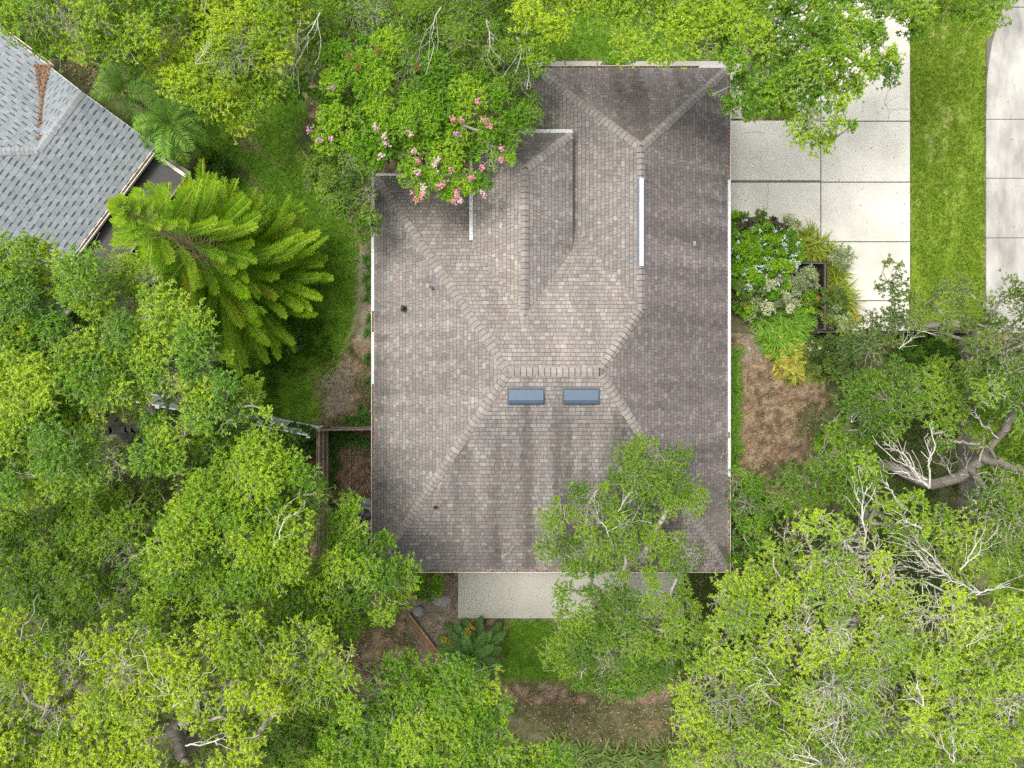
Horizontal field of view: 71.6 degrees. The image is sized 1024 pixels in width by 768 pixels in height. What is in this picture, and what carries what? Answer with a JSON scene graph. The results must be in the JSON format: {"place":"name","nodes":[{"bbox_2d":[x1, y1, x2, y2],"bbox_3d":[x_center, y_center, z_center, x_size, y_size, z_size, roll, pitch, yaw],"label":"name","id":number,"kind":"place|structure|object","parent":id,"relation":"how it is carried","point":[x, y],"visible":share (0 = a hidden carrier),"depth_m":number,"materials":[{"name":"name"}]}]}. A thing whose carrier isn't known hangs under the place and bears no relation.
{"place":"outdoors","nodes":[
{"label":"outdoors","id":0,"kind":"place"},
{"bbox_2d":[0,0,1023,767],"bbox_3d":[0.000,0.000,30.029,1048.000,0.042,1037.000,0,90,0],"label":"ground","id":1,"kind":"structure","parent":0,"point":[354,344],"depth_m":30.03,"materials":[{"name":"plant"}]},
{"bbox_2d":[0,470,126,559],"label":"oak tree","id":2,"kind":"object","parent":1,"relation":"on","point":[66,508],"visible":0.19,"depth_m":26.21,"materials":[{"name":"green plant"}]},
{"bbox_2d":[0,477,180,625],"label":"oak tree","id":3,"kind":"object","parent":1,"relation":"on","point":[80,550],"visible":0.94,"depth_m":24.18,"materials":[{"name":"green plant"}]},
{"bbox_2d":[0,28,195,353],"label":"house","id":4,"kind":"structure","parent":1,"relation":"on","point":[73,168],"depth_m":26.69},
{"bbox_2d":[32,63,52,139],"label":"valley leaves","id":5,"kind":"object","parent":4,"relation":"on","point":[43,70],"visible":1,"depth_m":26.93,"materials":[{"name":"plant"}]},
{"bbox_2d":[0,27,157,263],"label":"gutter leaves","id":6,"kind":"object","parent":4,"relation":"on","point":[124,190],"visible":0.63,"depth_m":27.33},
{"bbox_2d":[0,0,202,76],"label":"oak tree","id":7,"kind":"object","parent":1,"relation":"on","point":[120,42],"visible":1,"depth_m":21.59,"materials":[{"name":"green plant"}]},
{"bbox_2d":[89,57,166,135],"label":"palm","id":8,"kind":"object","parent":1,"relation":"on","point":[117,89],"visible":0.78,"depth_m":27.34,"materials":[{"name":"green plant"}]},
{"bbox_2d":[0,228,272,516],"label":"oak tree","id":9,"kind":"object","parent":1,"relation":"on","point":[62,434],"visible":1,"depth_m":20.49,"materials":[{"name":"green plant"}]},
{"bbox_2d":[132,84,217,168],"bbox_3d":[-13.010,-9.957,28.213,3.089,3.675,3.076,31,90,0],"label":"fern","id":10,"kind":"object","parent":1,"relation":"on","point":[173,128],"visible":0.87,"depth_m":26.81,"materials":[{"name":"green plant"}]},
{"bbox_2d":[0,594,363,767],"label":"oak tree","id":11,"kind":"object","parent":1,"relation":"on","point":[137,726],"visible":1,"depth_m":20.25,"materials":[{"name":"green plant"}]},
{"bbox_2d":[192,145,235,182],"bbox_3d":[-12.236,-8.840,29.264,2.160,1.616,1.606,35,90,0],"label":"shrub","id":12,"kind":"object","parent":1,"relation":"on","point":[214,167],"visible":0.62,"depth_m":28.98,"materials":[{"name":"green plant"}]},
{"bbox_2d":[113,390,322,437],"bbox_3d":[-12.040,1.166,29.067,8.284,1.882,0.404,11,90,0],"label":"vinyl fence","id":13,"kind":"object","parent":1,"relation":"on","point":[158,405],"visible":0.37,"depth_m":28.95,"materials":[{"name":"plastic"}]},
{"bbox_2d":[106,157,333,377],"bbox_3d":[-11.008,-4.301,25.624,7.860,8.840,7.807,31,90,0],"label":"star pine","id":14,"kind":"object","parent":1,"relation":"on","point":[243,241],"visible":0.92,"depth_m":25.59,"materials":[{"name":"green plant"}]},
{"bbox_2d":[138,0,321,144],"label":"oak tree","id":15,"kind":"object","parent":1,"relation":"on","point":[216,16],"visible":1,"depth_m":22.39,"materials":[{"name":"green plant"}]},
{"bbox_2d":[129,419,336,626],"bbox_3d":[-8.472,4.923,25.081,4.940,10.034,8.317,33,90,0],"label":"oak tree","id":16,"kind":"object","parent":1,"relation":"on","point":[271,504],"visible":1,"depth_m":20.89,"materials":[{"name":"green plant"}]},
{"bbox_2d":[96,541,373,646],"bbox_3d":[-9.432,7.245,26.400,9.708,7.410,3.872,0,90,0],"label":"oak tree","id":17,"kind":"object","parent":1,"relation":"on","point":[279,610],"visible":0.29,"depth_m":23.88,"materials":[{"name":"green plant"}]},
{"bbox_2d":[219,359,257,395],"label":"shrub","id":18,"kind":"object","parent":1,"relation":"on","point":[246,370],"visible":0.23,"depth_m":28.74,"materials":[{"name":"green plant"}]},
{"bbox_2d":[174,411,302,499],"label":"oak tree","id":19,"kind":"object","parent":1,"relation":"on","point":[241,428],"visible":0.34,"depth_m":24.57,"materials":[{"name":"green plant"}]},
{"bbox_2d":[265,421,317,458],"bbox_3d":[-8.910,2.357,28.933,2.482,2.267,1.723,0,90,0],"label":"shrub","id":20,"kind":"object","parent":1,"relation":"on","point":[309,444],"visible":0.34,"depth_m":28.68,"materials":[{"name":"green plant"}]},
{"bbox_2d":[279,323,309,355],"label":"shrub","id":21,"kind":"object","parent":1,"relation":"on","point":[297,331],"visible":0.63,"depth_m":29.03,"materials":[{"name":"green plant"}]},
{"bbox_2d":[241,688,357,767],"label":"oak tree","id":22,"kind":"object","parent":1,"relation":"on","point":[298,742],"visible":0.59,"depth_m":25.53,"materials":[{"name":"green plant"}]},
{"bbox_2d":[316,430,330,570],"bbox_3d":[-7.707,4.665,29.108,0.120,1.844,5.700,0,90,0],"label":"wooden fence","id":23,"kind":"object","parent":1,"relation":"on","point":[322,444],"visible":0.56,"depth_m":29.00,"materials":[{"name":"brown wood"}]},
{"bbox_2d":[274,0,376,105],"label":"oak tree","id":24,"kind":"object","parent":1,"relation":"on","point":[322,29],"visible":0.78,"depth_m":24.31,"materials":[{"name":"green plant"}]},
{"bbox_2d":[294,140,382,246],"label":"elm tree","id":25,"kind":"object","parent":1,"relation":"on","point":[339,195],"visible":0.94,"depth_m":24.79,"materials":[{"name":"green plant"}]},
{"bbox_2d":[318,426,370,430],"bbox_3d":[-6.264,1.795,29.133,2.927,1.794,0.120,-1,90,0],"label":"wooden fence","id":26,"kind":"object","parent":1,"relation":"on","point":[327,428],"visible":0.6,"depth_m":28.36,"materials":[{"name":"brown wood"}]},
{"bbox_2d":[271,487,422,645],"bbox_3d":[-5.030,6.262,25.913,4.292,8.316,4.530,38,90,0],"label":"oak tree","id":27,"kind":"object","parent":1,"relation":"on","point":[366,569],"visible":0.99,"depth_m":22.58,"materials":[{"name":"green plant"}]},
{"bbox_2d":[359,498,370,530],"bbox_3d":[-5.675,5.497,29.965,1.550,0.070,1.370,0,90,0],"label":"concrete pad","id":28,"kind":"object","parent":1,"relation":"on","point":[368,500],"depth_m":29.93,"materials":[{"name":"concrete"}]},
{"bbox_2d":[355,504,370,524],"bbox_3d":[-6.108,5.432,29.509,0.760,0.843,0.760,0,90,0],"label":"air conditioner","id":29,"kind":"object","parent":28,"relation":"on","point":[366,515],"visible":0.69,"depth_m":29.16,"materials":[{"name":"paint"}]},
{"bbox_2d":[303,17,542,204],"bbox_3d":[-3.526,-8.935,26.337,8.018,7.484,5.676,34,90,0],"label":"flowering tree","id":30,"kind":"object","parent":1,"relation":"on","point":[351,136],"visible":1,"depth_m":23.41,"materials":[{"name":"green plant"}]},
{"bbox_2d":[405,615,442,661],"bbox_3d":[-3.697,10.722,29.920,0.160,0.160,2.411,-37,90,0],"label":"edging timber","id":31,"kind":"object","parent":1,"relation":"on","point":[421,635],"visible":0.83,"depth_m":29.84,"materials":[{"name":"brown wood"}]},
{"bbox_2d":[412,573,444,604],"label":"shrub","id":32,"kind":"object","parent":1,"relation":"on","point":[428,587],"visible":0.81,"depth_m":28.89,"materials":[{"name":"green plant"}]},
{"bbox_2d":[48,50,833,749],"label":"leaf litter","id":33,"kind":"object","parent":1,"relation":"on","point":[94,72],"visible":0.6,"depth_m":29.96,"materials":[{"name":"brown plant"}]},
{"bbox_2d":[432,594,451,606],"bbox_3d":[-2.964,9.112,29.968,0.774,0.341,0.578,22,90,0],"label":"rock","id":34,"kind":"object","parent":1,"relation":"on","point":[444,600],"visible":0.88,"depth_m":29.84,"materials":[{"name":"stone"}]},
{"bbox_2d":[305,647,587,767],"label":"oak tree","id":35,"kind":"object","parent":1,"relation":"on","point":[442,727],"visible":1,"depth_m":21.07,"materials":[{"name":"green plant"}]},
{"bbox_2d":[341,0,558,133],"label":"elm tree","id":36,"kind":"object","parent":1,"relation":"on","point":[419,11],"visible":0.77,"depth_m":24.34,"materials":[{"name":"green plant"}]},
{"bbox_2d":[436,615,506,686],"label":"sago palm","id":37,"kind":"object","parent":1,"relation":"on","point":[481,647],"visible":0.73,"depth_m":29.03,"materials":[{"name":"green plant"}]},
{"bbox_2d":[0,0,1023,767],"bbox_3d":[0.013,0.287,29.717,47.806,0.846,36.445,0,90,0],"label":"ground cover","id":38,"kind":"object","parent":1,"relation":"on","point":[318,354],"visible":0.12,"depth_m":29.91,"materials":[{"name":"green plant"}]},
{"bbox_2d":[371,65,730,572],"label":"house","id":39,"kind":"structure","parent":1,"relation":"on","point":[542,322],"depth_m":25.86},
{"bbox_2d":[371,64,730,572],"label":"gutter leaves","id":40,"kind":"object","parent":39,"relation":"on","point":[729,433],"visible":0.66,"depth_m":27.31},
{"bbox_2d":[505,0,610,76],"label":"oak tree","id":41,"kind":"object","parent":1,"relation":"on","point":[566,8],"visible":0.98,"depth_m":21.30,"materials":[{"name":"green plant"}]},
{"bbox_2d":[458,573,683,617],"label":"patio","id":42,"kind":"structure","parent":1,"relation":"on","point":[479,588],"depth_m":29.90,"materials":[{"name":"concrete"}]},
{"bbox_2d":[573,738,599,767],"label":"bromeliad","id":43,"kind":"object","parent":1,"relation":"on","point":[585,749],"visible":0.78,"depth_m":29.88,"materials":[{"name":"plant"}]},
{"bbox_2d":[584,739,618,767],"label":"bromeliad","id":44,"kind":"object","parent":1,"relation":"on","point":[600,751],"visible":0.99,"depth_m":29.84,"materials":[{"name":"plant"}]},
{"bbox_2d":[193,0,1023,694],"bbox_3d":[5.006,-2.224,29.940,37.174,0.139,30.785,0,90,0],"label":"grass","id":45,"kind":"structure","parent":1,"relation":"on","point":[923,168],"depth_m":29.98,"materials":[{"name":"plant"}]},
{"bbox_2d":[598,739,632,767],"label":"bromeliad","id":46,"kind":"object","parent":1,"relation":"on","point":[622,757],"visible":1,"depth_m":29.84,"materials":[{"name":"plant"}]},
{"bbox_2d":[600,54,635,64],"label":"shrub","id":47,"kind":"object","parent":1,"relation":"on","point":[614,61],"visible":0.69,"depth_m":29.64,"materials":[{"name":"green plant"}]},
{"bbox_2d":[608,737,641,767],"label":"bromeliad","id":48,"kind":"object","parent":1,"relation":"on","point":[627,746],"visible":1,"depth_m":29.88,"materials":[{"name":"plant"}]},
{"bbox_2d":[512,61,741,118],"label":"footpath","id":49,"kind":"structure","parent":1,"relation":"on","point":[738,111],"depth_m":29.96,"materials":[{"name":"concrete"}]},
{"bbox_2d":[530,430,724,709],"bbox_3d":[3.833,6.415,25.787,6.501,8.712,9.885,0,90,0],"label":"tree","id":50,"kind":"object","parent":1,"relation":"on","point":[610,606],"visible":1,"depth_m":22.70,"materials":[{"name":"green plant"}]},
{"bbox_2d":[637,739,664,767],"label":"bromeliad","id":51,"kind":"object","parent":1,"relation":"on","point":[650,751],"visible":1,"depth_m":29.88,"materials":[{"name":"plant"}]},
{"bbox_2d":[648,746,676,767],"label":"bromeliad","id":52,"kind":"object","parent":1,"relation":"on","point":[667,758],"visible":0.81,"depth_m":29.87,"materials":[{"name":"plant"}]},
{"bbox_2d":[652,734,675,765],"bbox_3d":[6.429,15.476,29.879,1.231,0.301,1.485,-13,92,-4],"label":"bromeliad","id":53,"kind":"object","parent":1,"relation":"on","point":[663,750],"visible":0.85,"depth_m":29.87,"materials":[{"name":"plant"}]},
{"bbox_2d":[575,0,764,70],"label":"oak tree","id":54,"kind":"object","parent":1,"relation":"on","point":[673,15],"visible":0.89,"depth_m":21.05,"materials":[{"name":"green plant"}]},
{"bbox_2d":[663,515,810,767],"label":"privet tree","id":55,"kind":"object","parent":1,"relation":"on","point":[719,658],"visible":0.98,"depth_m":21.69,"materials":[{"name":"green plant"}]},
{"bbox_2d":[731,476,765,512],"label":"shrub","id":56,"kind":"object","parent":1,"relation":"on","point":[756,502],"visible":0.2,"depth_m":28.76,"materials":[{"name":"green plant"}]},
{"bbox_2d":[724,465,783,568],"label":"privet tree","id":57,"kind":"object","parent":1,"relation":"on","point":[754,525],"visible":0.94,"depth_m":26.31,"materials":[{"name":"green plant"}]},
{"bbox_2d":[731,217,847,331],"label":"flower bed soil","id":58,"kind":"structure","parent":1,"relation":"on","point":[736,321],"depth_m":29.93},
{"bbox_2d":[731,210,748,230],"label":"shrub","id":59,"kind":"object","parent":58,"relation":"on","point":[735,215],"visible":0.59,"depth_m":29.18,"materials":[{"name":"green plant"}]},
{"bbox_2d":[731,280,751,309],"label":"shrub","id":60,"kind":"object","parent":58,"relation":"on","point":[741,298],"visible":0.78,"depth_m":28.79,"materials":[{"name":"green plant"}]},
{"bbox_2d":[732,299,756,321],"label":"shrub","id":61,"kind":"object","parent":58,"relation":"on","point":[745,310],"visible":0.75,"depth_m":29.11,"materials":[{"name":"green plant"}]},
{"bbox_2d":[731,243,758,273],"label":"shrub","id":62,"kind":"object","parent":58,"relation":"on","point":[746,260],"visible":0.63,"depth_m":28.67,"materials":[{"name":"green plant"}]},
{"bbox_2d":[731,255,764,295],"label":"shrub","id":63,"kind":"object","parent":58,"relation":"on","point":[750,272],"visible":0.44,"depth_m":28.69,"materials":[{"name":"green plant"}]},
{"bbox_2d":[731,216,766,257],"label":"shrub","id":64,"kind":"object","parent":58,"relation":"on","point":[744,239],"visible":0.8,"depth_m":28.67,"materials":[{"name":"green plant"}]},
{"bbox_2d":[741,291,769,322],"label":"shrub","id":65,"kind":"object","parent":58,"relation":"on","point":[753,300],"visible":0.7,"depth_m":29.30,"materials":[{"name":"green plant"}]},
{"bbox_2d":[751,206,771,229],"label":"shrub","id":66,"kind":"object","parent":58,"relation":"on","point":[761,214],"visible":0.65,"depth_m":29.15,"materials":[{"name":"green plant"}]},
{"bbox_2d":[735,234,788,287],"bbox_3d":[10.235,-4.860,28.892,2.282,2.371,2.206,34,90,0],"label":"shrub","id":67,"kind":"object","parent":58,"relation":"on","point":[769,252],"visible":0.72,"depth_m":28.52,"materials":[{"name":"green plant"}]},
{"bbox_2d":[748,311,777,337],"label":"lily clump","id":68,"kind":"object","parent":58,"relation":"on","point":[764,328],"visible":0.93,"depth_m":29.78,"materials":[{"name":"plant"}]},
{"bbox_2d":[750,220,778,249],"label":"shrub","id":69,"kind":"object","parent":58,"relation":"on","point":[768,226],"visible":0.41,"depth_m":28.73,"materials":[{"name":"green plant"}]},
{"bbox_2d":[752,276,791,315],"bbox_3d":[10.624,-3.573,29.175,1.854,1.817,1.514,-16,90,0],"label":"shrub","id":70,"kind":"object","parent":58,"relation":"on","point":[772,306],"visible":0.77,"depth_m":28.65,"materials":[{"name":"green plant"}]},
{"bbox_2d":[755,261,791,301],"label":"shrub","id":71,"kind":"object","parent":58,"relation":"on","point":[771,295],"visible":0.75,"depth_m":28.87,"materials":[{"name":"green plant"}]},
{"bbox_2d":[762,320,787,356],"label":"lily clump","id":72,"kind":"object","parent":58,"relation":"on","point":[775,343],"visible":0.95,"depth_m":29.75,"materials":[{"name":"plant"}]},
{"bbox_2d":[767,225,797,247],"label":"shrub","id":73,"kind":"object","parent":58,"relation":"on","point":[779,236],"visible":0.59,"depth_m":28.85,"materials":[{"name":"green plant"}]},
{"bbox_2d":[767,318,803,352],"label":"lily clump","id":74,"kind":"object","parent":58,"relation":"on","point":[788,343],"visible":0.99,"depth_m":29.70,"materials":[{"name":"plant"}]},
{"bbox_2d":[778,213,801,233],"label":"shrub","id":75,"kind":"object","parent":58,"relation":"on","point":[791,222],"visible":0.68,"depth_m":28.70,"materials":[{"name":"green plant"}]},
{"bbox_2d":[774,227,807,273],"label":"shrub","id":76,"kind":"object","parent":58,"relation":"on","point":[790,261],"visible":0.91,"depth_m":28.51,"materials":[{"name":"green plant"}]},
{"bbox_2d":[779,286,803,313],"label":"shrub","id":77,"kind":"object","parent":58,"relation":"on","point":[795,300],"visible":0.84,"depth_m":29.10,"materials":[{"name":"green plant"}]},
{"bbox_2d":[775,267,808,294],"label":"shrub","id":78,"kind":"object","parent":58,"relation":"on","point":[797,280],"visible":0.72,"depth_m":28.93,"materials":[{"name":"green plant"}]},
{"bbox_2d":[778,309,808,338],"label":"lily clump","id":79,"kind":"object","parent":58,"relation":"on","point":[796,327],"visible":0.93,"depth_m":29.71,"materials":[{"name":"plant"}]},
{"bbox_2d":[789,311,818,342],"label":"lily clump","id":80,"kind":"object","parent":58,"relation":"on","point":[804,323],"visible":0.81,"depth_m":29.74,"materials":[{"name":"plant"}]},
{"bbox_2d":[796,263,820,293],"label":"shrub","id":81,"kind":"object","parent":58,"relation":"on","point":[810,273],"visible":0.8,"depth_m":29.14,"materials":[{"name":"green plant"}]},
{"bbox_2d":[800,288,821,313],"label":"shrub","id":82,"kind":"object","parent":58,"relation":"on","point":[807,302],"visible":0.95,"depth_m":29.30,"materials":[{"name":"green plant"}]},
{"bbox_2d":[813,284,849,326],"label":"shrub","id":83,"kind":"object","parent":58,"relation":"on","point":[830,301],"visible":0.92,"depth_m":28.90,"materials":[{"name":"green plant"}]},
{"bbox_2d":[821,304,848,329],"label":"shrub","id":84,"kind":"object","parent":58,"relation":"on","point":[831,327],"visible":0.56,"depth_m":29.13,"materials":[{"name":"green plant"}]},
{"bbox_2d":[818,256,852,285],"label":"border grass","id":85,"kind":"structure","parent":58,"relation":"on","point":[839,274],"depth_m":29.71,"materials":[{"name":"plant"}]},
{"bbox_2d":[797,217,820,251],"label":"border grass","id":86,"kind":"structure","parent":1,"relation":"on","point":[812,228],"depth_m":29.71,"materials":[{"name":"plant"}]},
{"bbox_2d":[797,261,827,330],"bbox_3d":[12.280,-3.608,29.459,1.161,1.142,2.830,0,90,0],"label":"garden fence","id":87,"kind":"object","parent":1,"relation":"on","point":[821,266],"visible":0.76,"depth_m":29.29,"materials":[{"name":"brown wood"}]},
{"bbox_2d":[799,223,834,265],"bbox_3d":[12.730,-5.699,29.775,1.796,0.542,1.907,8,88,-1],"label":"border grass","id":88,"kind":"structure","parent":1,"relation":"on","point":[820,253],"depth_m":29.66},
{"bbox_2d":[708,0,937,158],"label":"oak tree","id":89,"kind":"object","parent":1,"relation":"on","point":[821,36],"visible":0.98,"depth_m":20.92,"materials":[{"name":"green plant"}]},
{"bbox_2d":[811,429,837,453],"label":"shrub","id":90,"kind":"object","parent":1,"relation":"on","point":[818,440],"visible":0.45,"depth_m":29.39,"materials":[{"name":"green plant"}]},
{"bbox_2d":[803,332,848,375],"bbox_3d":[12.840,-1.282,28.992,2.121,2.181,1.965,0,90,0],"label":"shrub","id":91,"kind":"object","parent":1,"relation":"on","point":[825,345],"visible":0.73,"depth_m":28.68,"materials":[{"name":"green plant"}]},
{"bbox_2d":[826,242,857,270],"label":"shrub","id":92,"kind":"object","parent":1,"relation":"on","point":[838,255],"visible":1,"depth_m":29.04,"materials":[{"name":"green plant"}]},
{"bbox_2d":[823,331,861,383],"bbox_3d":[13.465,-1.040,29.009,1.886,2.142,2.282,0,90,0],"label":"shrub","id":93,"kind":"object","parent":1,"relation":"on","point":[843,366],"visible":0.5,"depth_m":28.60,"materials":[{"name":"green plant"}]},
{"bbox_2d":[827,281,865,316],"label":"border grass","id":94,"kind":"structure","parent":1,"relation":"on","point":[851,305],"depth_m":29.70,"materials":[{"name":"plant"}]},
{"bbox_2d":[764,466,933,767],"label":"privet tree","id":95,"kind":"object","parent":1,"relation":"on","point":[861,667],"visible":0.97,"depth_m":20.72,"materials":[{"name":"green plant"}]},
{"bbox_2d":[764,353,954,525],"bbox_3d":[11.409,1.807,26.050,4.022,8.070,7.683,41,90,0],"label":"privet tree","id":96,"kind":"object","parent":1,"relation":"on","point":[880,399],"visible":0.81,"depth_m":23.22,"materials":[{"name":"green plant"}]},
{"bbox_2d":[809,331,973,334],"bbox_3d":[15.703,-2.112,29.458,6.532,1.144,0.120,0,90,0],"label":"garden fence","id":97,"kind":"object","parent":1,"relation":"on","point":[832,332],"visible":0.46,"depth_m":28.95,"materials":[{"name":"brown wood"}]},
{"bbox_2d":[829,421,1002,604],"bbox_3d":[12.668,4.256,25.360,3.785,9.433,6.555,-30,90,0],"label":"privet tree","id":98,"kind":"object","parent":1,"relation":"on","point":[966,547],"visible":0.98,"depth_m":21.95,"materials":[{"name":"green plant"}]},
{"bbox_2d":[891,329,960,369],"bbox_3d":[16.755,-1.412,29.149,3.217,1.843,1.890,0,90,0],"label":"shrub","id":99,"kind":"object","parent":1,"relation":"on","point":[931,346],"visible":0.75,"depth_m":28.88,"materials":[{"name":"green plant"}]},
{"bbox_2d":[834,253,1023,383],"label":"oak tree","id":100,"kind":"object","parent":1,"relation":"on","point":[988,324],"visible":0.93,"depth_m":23.27,"materials":[{"name":"green plant"}]},
{"bbox_2d":[880,557,1023,767],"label":"privet tree","id":101,"kind":"object","parent":1,"relation":"on","point":[984,717],"visible":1,"depth_m":20.49,"materials":[{"name":"green plant"}]},
{"bbox_2d":[880,353,1023,580],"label":"oak tree","id":102,"kind":"object","parent":1,"relation":"on","point":[1009,518],"visible":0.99,"depth_m":22.56,"materials":[{"name":"green plant"}]},
{"bbox_2d":[887,0,1018,38],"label":"oak tree","id":103,"kind":"object","parent":1,"relation":"on","point":[994,4],"visible":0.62,"depth_m":21.90,"materials":[{"name":"green plant"}]},
{"bbox_2d":[915,350,997,450],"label":"privet tree","id":104,"kind":"object","parent":1,"relation":"on","point":[953,396],"visible":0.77,"depth_m":24.74,"materials":[{"name":"green plant"}]},
{"bbox_2d":[957,331,979,518],"bbox_3d":[18.861,1.649,29.358,0.120,1.344,7.614,0,90,0],"label":"garden fence","id":105,"kind":"object","parent":1,"relation":"on","point":[961,500],"visible":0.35,"depth_m":29.45,"materials":[{"name":"brown wood"}]},
{"bbox_2d":[731,0,1023,332],"bbox_3d":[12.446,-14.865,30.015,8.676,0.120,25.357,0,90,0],"label":"driveway","id":106,"kind":"structure","parent":0,"point":[885,158],"depth_m":29.95,"materials":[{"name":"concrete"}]},
{"bbox_2d":[985,0,1023,332],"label":"side driveway","id":107,"kind":"structure","parent":0,"point":[1004,198],"depth_m":29.95,"materials":[{"name":"concrete"}]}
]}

